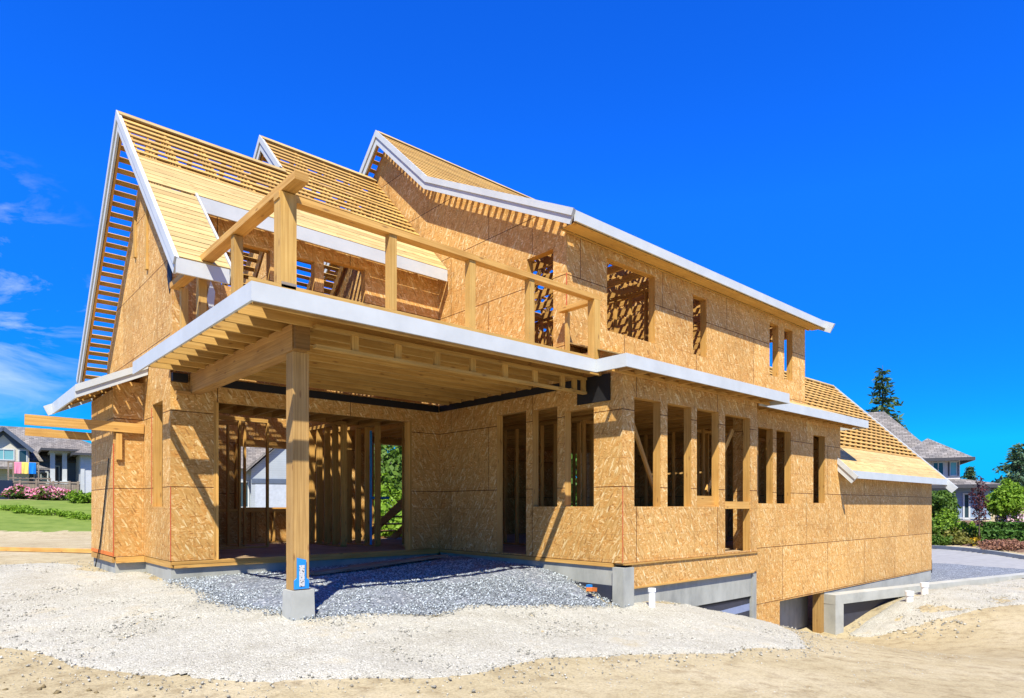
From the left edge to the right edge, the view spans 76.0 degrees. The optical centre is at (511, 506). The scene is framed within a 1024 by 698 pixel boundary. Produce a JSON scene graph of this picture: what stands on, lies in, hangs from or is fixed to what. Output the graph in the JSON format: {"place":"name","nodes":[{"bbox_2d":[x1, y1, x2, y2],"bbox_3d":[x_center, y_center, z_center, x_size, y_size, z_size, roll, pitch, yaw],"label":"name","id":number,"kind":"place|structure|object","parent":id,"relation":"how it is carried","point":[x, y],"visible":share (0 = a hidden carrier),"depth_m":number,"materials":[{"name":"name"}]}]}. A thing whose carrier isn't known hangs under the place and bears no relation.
{"place":"outdoors","nodes":[
{"label":"outdoors","id":0,"kind":"place"},
{"bbox_2d":[0,500,90,531],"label":"lawn","id":1,"kind":"structure","parent":0,"point":[10,520],"depth_m":39.73,"materials":[{"name":"green plant"}]},
{"bbox_2d":[0,504,25,509],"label":"weed clump","id":2,"kind":"object","parent":1,"relation":"on","point":[8,506],"visible":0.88,"depth_m":41.36,"materials":[{"name":"green plant"}]},
{"bbox_2d":[0,504,33,509],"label":"weed clump","id":3,"kind":"object","parent":1,"relation":"on","point":[28,506],"visible":0.45,"depth_m":41.75,"materials":[{"name":"green plant"}]},
{"bbox_2d":[11,507,42,513],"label":"weed clump","id":4,"kind":"object","parent":1,"relation":"on","point":[28,510],"visible":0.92,"depth_m":40.83,"materials":[{"name":"green plant"}]},
{"bbox_2d":[24,508,60,512],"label":"weed clump","id":5,"kind":"object","parent":1,"relation":"on","point":[52,510],"visible":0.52,"depth_m":41.49,"materials":[{"name":"green plant"}]},
{"bbox_2d":[34,510,70,516],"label":"weed clump","id":6,"kind":"object","parent":1,"relation":"on","point":[59,513],"visible":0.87,"depth_m":41.02,"materials":[{"name":"green plant"}]},
{"bbox_2d":[46,510,84,516],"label":"weed clump","id":7,"kind":"object","parent":1,"relation":"on","point":[75,512],"visible":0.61,"depth_m":41.29,"materials":[{"name":"green plant"}]},
{"bbox_2d":[63,513,90,519],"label":"weed clump","id":8,"kind":"object","parent":1,"relation":"on","point":[84,517],"visible":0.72,"depth_m":40.85,"materials":[{"name":"green plant"}]},
{"bbox_2d":[65,489,90,502],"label":"round shrub","id":9,"kind":"object","parent":1,"relation":"on","point":[79,496],"visible":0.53,"depth_m":46.98,"materials":[{"name":"green plant"}]},
{"bbox_2d":[0,499,1023,697],"bbox_3d":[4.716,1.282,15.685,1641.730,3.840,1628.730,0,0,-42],"label":"ground","id":10,"kind":"structure","parent":0,"point":[993,644],"depth_m":6.91,"materials":[{"name":"beige sand"}]},
{"bbox_2d":[0,490,25,498],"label":"flowering shrub","id":11,"kind":"object","parent":10,"relation":"on","point":[4,494],"visible":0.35,"depth_m":48.28,"materials":[{"name":"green plant"}]},
{"bbox_2d":[3,484,54,499],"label":"flowering shrub","id":12,"kind":"object","parent":10,"relation":"on","point":[25,492],"visible":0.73,"depth_m":47.94,"materials":[{"name":"pink plant"}]},
{"bbox_2d":[0,480,79,499],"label":"board fence","id":13,"kind":"object","parent":10,"relation":"on","point":[5,484],"visible":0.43,"depth_m":51.15,"materials":[{"name":"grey wood"}]},
{"bbox_2d":[0,426,90,492],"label":"neighbour house","id":14,"kind":"structure","parent":10,"relation":"on","point":[62,460],"depth_m":56.52,"materials":[{"name":"stone"}]},
{"bbox_2d":[0,449,14,460],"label":"window","id":15,"kind":"structure","parent":14,"relation":"in","point":[5,454],"depth_m":55.74,"materials":[{"name":"white glass"}]},
{"bbox_2d":[18,450,27,461],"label":"window","id":16,"kind":"structure","parent":14,"relation":"in","point":[22,454],"depth_m":56.38,"materials":[{"name":"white glass"}]},
{"bbox_2d":[7,461,50,483],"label":"deck rail","id":17,"kind":"object","parent":14,"relation":"attached to","point":[13,477],"visible":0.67,"depth_m":51.68,"materials":[{"name":"grey wood"}]},
{"bbox_2d":[14,462,35,473],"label":"towel","id":18,"kind":"object","parent":17,"relation":"hanging from","point":[24,468],"visible":1,"depth_m":51.69,"materials":[{"name":"multicoloured fabric"}]},
{"bbox_2d":[33,471,47,483],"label":"window","id":19,"kind":"structure","parent":14,"relation":"in","point":[42,474],"depth_m":57.72,"materials":[{"name":"white glass"}]},
{"bbox_2d":[55,466,59,483],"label":"window","id":20,"kind":"structure","parent":14,"relation":"in","point":[57,468],"depth_m":59.06,"materials":[{"name":"grey glass"}]},
{"bbox_2d":[28,486,62,500],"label":"flowering shrub","id":21,"kind":"object","parent":10,"relation":"on","point":[34,495],"visible":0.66,"depth_m":48.07,"materials":[{"name":"pink plant"}]},
{"bbox_2d":[0,547,92,552],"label":"timber board","id":22,"kind":"object","parent":10,"relation":"on","point":[69,550],"visible":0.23,"depth_m":17.13,"materials":[{"name":"brown wood"}]},
{"bbox_2d":[47,487,74,500],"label":"flowering shrub","id":23,"kind":"object","parent":10,"relation":"on","point":[63,493],"visible":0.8,"depth_m":48.19,"materials":[{"name":"pink plant"}]},
{"bbox_2d":[0,668,158,697],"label":"earth clods","id":24,"kind":"object","parent":10,"relation":"on","point":[58,691],"visible":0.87,"depth_m":5.48,"materials":[{"name":"beige soil"}]},
{"bbox_2d":[241,447,391,511],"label":"background house","id":25,"kind":"structure","parent":10,"relation":"on","point":[255,476],"depth_m":42.84,"materials":[{"name":"grey"}]},
{"bbox_2d":[241,481,248,506],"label":"window","id":26,"kind":"structure","parent":25,"relation":"in","point":[247,482],"depth_m":43.28,"materials":[{"name":"white glass"}]},
{"bbox_2d":[255,484,285,506],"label":"garage door","id":27,"kind":"structure","parent":25,"relation":"in","point":[277,493],"depth_m":42.72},
{"bbox_2d":[381,445,401,504],"bbox_3d":[-7.037,-1.664,40.015,6.786,6.723,5.071,0,0,-42],"label":"garden tree","id":28,"kind":"object","parent":10,"relation":"on","point":[391,459],"visible":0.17,"depth_m":38.85,"materials":[{"name":"green plant"}]},
{"bbox_2d":[381,469,401,512],"bbox_3d":[-6.918,-0.129,38.078,5.133,4.393,3.895,0,0,-42],"label":"garden shrub","id":29,"kind":"object","parent":10,"relation":"on","point":[391,495],"visible":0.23,"depth_m":37.59,"materials":[{"name":"green plant"}]},
{"bbox_2d":[381,512,401,535],"bbox_3d":[-5.249,0.904,30.124,3.365,1.556,2.320,0,0,-4],"label":"garden shrub","id":30,"kind":"object","parent":10,"relation":"on","point":[393,527],"visible":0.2,"depth_m":29.50,"materials":[{"name":"green plant"}]},
{"bbox_2d":[381,500,401,515],"bbox_3d":[-6.731,0.637,32.813,3.661,1.988,2.961,0,0,-42],"label":"garden shrub","id":31,"kind":"object","parent":10,"relation":"on","point":[385,507],"visible":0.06,"depth_m":32.66,"materials":[{"name":"green plant"}]},
{"bbox_2d":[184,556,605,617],"bbox_3d":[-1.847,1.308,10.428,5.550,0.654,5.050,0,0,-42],"label":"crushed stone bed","id":32,"kind":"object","parent":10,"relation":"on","point":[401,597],"visible":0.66,"depth_m":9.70,"materials":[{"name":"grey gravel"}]},
{"bbox_2d":[309,555,441,574],"bbox_3d":[-2.316,1.008,11.539,0.220,0.156,2.838,0,0,39],"label":"plank","id":33,"kind":"object","parent":32,"relation":"on","point":[340,569],"visible":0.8,"depth_m":11.31,"materials":[{"name":"brown wood"}]},
{"bbox_2d":[348,554,447,565],"bbox_3d":[-2.073,1.002,12.128,1.962,0.151,0.140,0,0,-36],"label":"plank","id":34,"kind":"object","parent":32,"relation":"on","point":[444,555],"visible":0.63,"depth_m":11.88,"materials":[{"name":"brown wood"}]},
{"bbox_2d":[586,587,596,590],"bbox_3d":[1.263,1.310,10.389,0.100,0.080,0.193,0,0,32],"label":"brick","id":35,"kind":"object","parent":32,"relation":"on","point":[591,589],"visible":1,"depth_m":10.33,"materials":[{"name":"orange brick"}]},
{"bbox_2d":[0,563,805,681],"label":"gravel apron","id":36,"kind":"object","parent":10,"relation":"on","point":[310,647],"visible":0.58,"depth_m":7.68,"materials":[{"name":"beige gravel"}]},
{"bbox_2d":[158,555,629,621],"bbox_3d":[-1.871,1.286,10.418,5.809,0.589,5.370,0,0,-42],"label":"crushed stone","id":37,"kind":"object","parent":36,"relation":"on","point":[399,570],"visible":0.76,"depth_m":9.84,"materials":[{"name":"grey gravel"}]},
{"bbox_2d":[648,588,655,607],"bbox_3d":[2.205,1.692,10.329,0.121,0.815,0.124,0,0,-42],"label":"drain pipe","id":38,"kind":"object","parent":36,"relation":"on","point":[651,591],"visible":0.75,"depth_m":10.29,"materials":[{"name":"white plastic"}]},
{"bbox_2d":[0,558,872,697],"bbox_3d":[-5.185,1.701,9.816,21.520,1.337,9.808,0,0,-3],"label":"pebbles","id":39,"kind":"object","parent":10,"relation":"on","point":[355,677],"visible":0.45,"depth_m":7.64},
{"bbox_2d":[0,601,975,697],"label":"loose pebbles","id":40,"kind":"object","parent":10,"relation":"on","point":[620,671],"visible":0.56,"depth_m":6.67,"materials":[{"name":"grey stone"}]},
{"bbox_2d":[43,110,957,632],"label":"unfinished house","id":41,"kind":"structure","parent":10,"relation":"on","point":[719,464],"depth_m":12.26,"materials":[{"name":"brown wood"}]},
{"bbox_2d":[25,427,90,440],"bbox_3d":[-8.610,-1.385,12.566,1.184,0.180,0.040,0,0,-42],"label":"timber board","id":42,"kind":"object","parent":41,"relation":"attached to","point":[39,432],"visible":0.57,"depth_m":12.49,"materials":[{"name":"beige wood"}]},
{"bbox_2d":[24,414,143,433],"bbox_3d":[-7.179,-1.390,11.070,1.707,0.190,0.040,0,0,-42],"label":"timber board","id":43,"kind":"object","parent":41,"relation":"attached to","point":[60,422],"visible":1,"depth_m":11.01,"materials":[{"name":"beige wood"}]},
{"bbox_2d":[95,458,108,566],"bbox_3d":[-7.346,0.125,11.754,0.822,1.958,0.043,0,0,43],"label":"cable","id":44,"kind":"object","parent":41,"relation":"hanging from","point":[103,510],"visible":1,"depth_m":11.69,"materials":[{"name":"black rubber"}]},
{"bbox_2d":[116,433,121,459],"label":"wood block","id":45,"kind":"structure","parent":41,"relation":"attached to","point":[118,446],"depth_m":11.38,"materials":[{"name":"beige wood"}]},
{"bbox_2d":[153,401,162,506],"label":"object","id":46,"kind":"structure","parent":41,"relation":"in","point":[157,408],"depth_m":11.31,"materials":[{"name":"beige wood"}]},
{"bbox_2d":[243,244,269,280],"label":"window frame","id":47,"kind":"structure","parent":41,"relation":"in","point":[246,246],"depth_m":11.54,"materials":[{"name":"brown wood"}]},
{"bbox_2d":[234,439,285,508],"bbox_3d":[-5.889,-0.788,16.382,2.002,1.696,0.140,0,0,-42],"label":"window frame","id":48,"kind":"structure","parent":41,"relation":"in","point":[249,442],"depth_m":15.87,"materials":[{"name":"brown wood"}]},
{"bbox_2d":[297,257,313,290],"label":"window frame","id":49,"kind":"structure","parent":41,"relation":"in","point":[300,259],"depth_m":12.11,"materials":[{"name":"brown wood"}]},
{"bbox_2d":[324,259,364,302],"bbox_3d":[-3.240,-4.338,12.551,0.932,0.916,0.140,0,0,-42],"label":"window frame","id":50,"kind":"structure","parent":41,"relation":"in","point":[362,271],"depth_m":12.79,"materials":[{"name":"brown wood"}]},
{"bbox_2d":[533,407,556,506],"bbox_3d":[0.638,-0.938,11.643,0.140,1.956,0.702,0,0,-42],"label":"window frame","id":51,"kind":"structure","parent":41,"relation":"in","point":[535,412],"depth_m":11.87,"materials":[{"name":"brown wood"}]},
{"bbox_2d":[565,407,593,506],"bbox_3d":[1.184,-0.883,11.037,0.140,1.846,0.732,0,0,-42],"label":"window frame","id":52,"kind":"structure","parent":41,"relation":"in","point":[568,413],"depth_m":11.27,"materials":[{"name":"brown wood"}]},
{"bbox_2d":[607,258,654,343],"bbox_3d":[2.219,-3.938,12.473,1.542,1.536,0.140,0,0,-42],"label":"window frame","id":53,"kind":"structure","parent":41,"relation":"in","point":[651,278],"depth_m":12.93,"materials":[{"name":"brown wood"}]},
{"bbox_2d":[634,397,659,506],"bbox_3d":[2.170,-0.948,10.801,0.792,1.976,0.140,0,0,-42],"label":"window frame","id":54,"kind":"structure","parent":41,"relation":"in","point":[656,405],"depth_m":11.04,"materials":[{"name":"brown wood"}]},
{"bbox_2d":[667,403,690,506],"bbox_3d":[2.850,-0.948,11.414,0.802,1.976,0.140,0,0,-42],"label":"window frame","id":55,"kind":"structure","parent":41,"relation":"in","point":[687,410],"depth_m":11.65,"materials":[{"name":"beige wood"}]},
{"bbox_2d":[693,295,705,356],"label":"window frame","id":56,"kind":"structure","parent":41,"relation":"in","point":[702,301],"depth_m":14.20,"materials":[{"name":"brown wood"}]},
{"bbox_2d":[697,409,718,506],"bbox_3d":[3.526,-0.948,12.022,0.822,1.976,0.140,0,0,-42],"label":"window frame","id":57,"kind":"structure","parent":41,"relation":"in","point":[715,415],"depth_m":12.26,"materials":[{"name":"beige wood"}]},
{"bbox_2d":[758,427,771,503],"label":"window frame","id":58,"kind":"structure","parent":41,"relation":"in","point":[768,431],"depth_m":14.75,"materials":[{"name":"beige wood"}]},
{"bbox_2d":[770,323,777,376],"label":"window frame","id":59,"kind":"structure","parent":41,"relation":"in","point":[774,327],"depth_m":16.40,"materials":[{"name":"brown wood"}]},
{"bbox_2d":[776,430,789,503],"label":"window frame","id":60,"kind":"structure","parent":41,"relation":"in","point":[786,434],"depth_m":15.34,"materials":[{"name":"beige wood"}]},
{"bbox_2d":[784,328,791,380],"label":"window frame","id":61,"kind":"structure","parent":41,"relation":"in","point":[789,333],"depth_m":16.92,"materials":[{"name":"brown wood"}]},
{"bbox_2d":[813,435,823,502],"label":"window frame","id":62,"kind":"structure","parent":41,"relation":"in","point":[821,438],"depth_m":16.59,"materials":[{"name":"beige wood"}]},
{"bbox_2d":[866,365,907,429],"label":"fir tree","id":63,"kind":"object","parent":10,"relation":"on","point":[879,387],"visible":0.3,"depth_m":61.76,"materials":[{"name":"green plant"}]},
{"bbox_2d":[824,573,1023,634],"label":"retaining wall","id":64,"kind":"structure","parent":10,"relation":"on","point":[843,609],"depth_m":17.12,"materials":[{"name":"concrete"}]},
{"bbox_2d":[828,579,1023,638],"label":"pebbles","id":65,"kind":"object","parent":10,"relation":"on","point":[1002,596],"visible":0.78,"depth_m":16.48,"materials":[{"name":"beige stone"}]},
{"bbox_2d":[868,412,1001,520],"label":"neighbour house","id":66,"kind":"structure","parent":10,"relation":"on","point":[945,461],"depth_m":40.92,"materials":[{"name":"grey"}]},
{"bbox_2d":[932,461,944,475],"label":"window","id":67,"kind":"structure","parent":66,"relation":"in","point":[939,466],"depth_m":41.18,"materials":[{"name":"blue glass"}]},
{"bbox_2d":[949,461,957,475],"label":"window","id":68,"kind":"structure","parent":66,"relation":"in","point":[953,464],"depth_m":40.88,"materials":[{"name":"blue glass"}]},
{"bbox_2d":[963,493,969,519],"bbox_3d":[27.457,-0.030,39.571,0.379,1.602,0.062,0,0,26],"label":"window","id":69,"kind":"structure","parent":66,"relation":"in","point":[966,505],"depth_m":39.58,"materials":[{"name":"white glass"}]},
{"bbox_2d":[850,579,1023,636],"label":"gravel mound","id":70,"kind":"object","parent":10,"relation":"on","point":[877,625],"visible":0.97,"depth_m":16.53,"materials":[{"name":"beige gravel"}]},
{"bbox_2d":[905,591,913,601],"bbox_3d":[10.313,2.496,17.000,0.205,0.610,0.210,0,0,-42],"label":"drain pipe","id":71,"kind":"object","parent":70,"relation":"in","point":[909,595],"visible":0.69,"depth_m":16.93,"materials":[{"name":"white plastic"}]},
{"bbox_2d":[920,582,928,594],"bbox_3d":[11.082,2.348,17.600,0.205,0.610,0.210,0,0,-42],"label":"drain pipe","id":72,"kind":"object","parent":70,"relation":"on","point":[924,586],"visible":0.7,"depth_m":17.53,"materials":[{"name":"white plastic"}]},
{"bbox_2d":[878,605,997,642],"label":"loose pebbles","id":73,"kind":"object","parent":10,"relation":"on","point":[955,629],"visible":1,"depth_m":15.19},
{"bbox_2d":[960,466,977,479],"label":"fir tree","id":74,"kind":"object","parent":10,"relation":"on","point":[969,473],"visible":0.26,"depth_m":69.84,"materials":[{"name":"green plant"}]},
{"bbox_2d":[925,563,1023,582],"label":"gravel pad","id":75,"kind":"object","parent":10,"relation":"on","point":[942,572],"visible":0.28,"depth_m":23.40,"materials":[{"name":"gravel"}]},
{"bbox_2d":[932,545,1023,558],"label":"kerb","id":76,"kind":"structure","parent":10,"relation":"on","point":[1000,553],"depth_m":28.68,"materials":[{"name":"concrete"}]},
{"bbox_2d":[967,476,989,538],"bbox_3d":[22.538,0.244,31.629,1.008,3.484,0.855,0,0,-42],"label":"purple tree","id":77,"kind":"object","parent":10,"relation":"on","point":[980,495],"visible":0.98,"depth_m":31.57,"materials":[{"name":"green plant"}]},
{"bbox_2d":[951,520,1023,552],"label":"planting bed","id":78,"kind":"object","parent":10,"relation":"on","point":[1019,550],"visible":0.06,"depth_m":31.00,"materials":[{"name":"beige soil"}]},
{"bbox_2d":[932,534,953,545],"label":"shrub","id":79,"kind":"object","parent":78,"relation":"on","point":[939,539],"visible":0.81,"depth_m":32.01,"materials":[{"name":"green plant"}]},
{"bbox_2d":[932,515,959,536],"bbox_3d":[21.498,1.221,33.185,2.280,1.640,1.959,0,0,-42],"label":"shrub","id":80,"kind":"object","parent":78,"relation":"on","point":[938,528],"visible":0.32,"depth_m":32.92,"materials":[{"name":"green plant"}]},
{"bbox_2d":[932,490,961,520],"bbox_3d":[23.101,0.452,35.181,1.809,2.781,2.031,0,0,21],"label":"leafy tree","id":81,"kind":"object","parent":78,"relation":"on","point":[942,499],"visible":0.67,"depth_m":34.73,"materials":[{"name":"green plant"}]},
{"bbox_2d":[932,508,969,535],"bbox_3d":[22.105,1.032,33.598,3.124,1.977,2.447,0,0,-15],"label":"shrub","id":82,"kind":"object","parent":78,"relation":"on","point":[950,521],"visible":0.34,"depth_m":32.93,"materials":[{"name":"green plant"}]},
{"bbox_2d":[932,526,981,537],"bbox_3d":[22.269,1.389,32.947,2.959,1.068,2.824,0,0,-42],"label":"shrub","id":83,"kind":"object","parent":78,"relation":"on","point":[955,534],"visible":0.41,"depth_m":32.40,"materials":[{"name":"green plant"}]},
{"bbox_2d":[951,535,971,544],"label":"shrub","id":84,"kind":"object","parent":78,"relation":"on","point":[960,540],"visible":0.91,"depth_m":31.61,"materials":[{"name":"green plant"}]},
{"bbox_2d":[951,520,978,537],"bbox_3d":[23.002,1.210,33.378,2.585,1.044,2.008,0,0,-42],"label":"shrub","id":85,"kind":"object","parent":78,"relation":"on","point":[972,524],"visible":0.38,"depth_m":32.58,"materials":[{"name":"green plant"}]},
{"bbox_2d":[968,536,981,545],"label":"yellow flowers","id":86,"kind":"object","parent":78,"relation":"on","point":[974,541],"visible":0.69,"depth_m":30.60,"materials":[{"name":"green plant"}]},
{"bbox_2d":[967,525,987,537],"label":"shrub","id":87,"kind":"object","parent":78,"relation":"on","point":[971,529],"visible":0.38,"depth_m":32.29,"materials":[{"name":"green plant"}]},
{"bbox_2d":[977,539,1006,546],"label":"heather","id":88,"kind":"object","parent":78,"relation":"on","point":[979,543],"visible":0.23,"depth_m":29.40,"materials":[{"name":"pink plant"}]},
{"bbox_2d":[980,545,1017,550],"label":"heather","id":89,"kind":"object","parent":78,"relation":"on","point":[991,547],"visible":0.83,"depth_m":28.34,"materials":[{"name":"pink plant"}]},
{"bbox_2d":[982,538,1018,547],"bbox_3d":[21.638,1.669,28.816,1.870,0.587,1.184,0,0,-18],"label":"heather","id":90,"kind":"object","parent":78,"relation":"on","point":[997,541],"visible":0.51,"depth_m":28.73,"materials":[{"name":"pink plant"}]},
{"bbox_2d":[980,521,1023,530],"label":"hedge","id":91,"kind":"object","parent":78,"relation":"on","point":[998,525],"visible":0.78,"depth_m":31.78,"materials":[{"name":"green plant"}]},
{"bbox_2d":[980,529,1023,540],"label":"hedge","id":92,"kind":"object","parent":78,"relation":"on","point":[989,534],"visible":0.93,"depth_m":29.88,"materials":[{"name":"green plant"}]},
{"bbox_2d":[983,477,1023,519],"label":"lime tree","id":93,"kind":"object","parent":78,"relation":"on","point":[1007,497],"visible":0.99,"depth_m":34.02,"materials":[{"name":"green plant"}]},
{"bbox_2d":[994,512,1023,521],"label":"flowering shrub","id":94,"kind":"object","parent":78,"relation":"on","point":[1019,517],"visible":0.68,"depth_m":34.11,"materials":[{"name":"pink plant"}]},
{"bbox_2d":[996,540,1023,549],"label":"heather","id":95,"kind":"object","parent":78,"relation":"on","point":[1015,545],"visible":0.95,"depth_m":28.10,"materials":[{"name":"pink plant"}]},
{"bbox_2d":[991,442,1023,491],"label":"fir tree","id":96,"kind":"object","parent":10,"relation":"on","point":[1016,467],"visible":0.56,"depth_m":51.90,"materials":[{"name":"green plant"}]},
{"bbox_2d":[0,0,1023,482],"label":"sky","id":97,"kind":"structure","parent":0,"point":[857,166],"materials":[{"name":"blue"}]},
{"bbox_2d":[571,453,576,505],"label":"garden tree","id":98,"kind":"object","parent":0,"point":[571,479],"depth_m":44.37,"materials":[{"name":"green plant"}]},
{"bbox_2d":[932,549,1023,568],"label":"road","id":99,"kind":"structure","parent":0,"point":[945,556],"depth_m":27.01,"materials":[{"name":"grey asphalt"}]}
]}

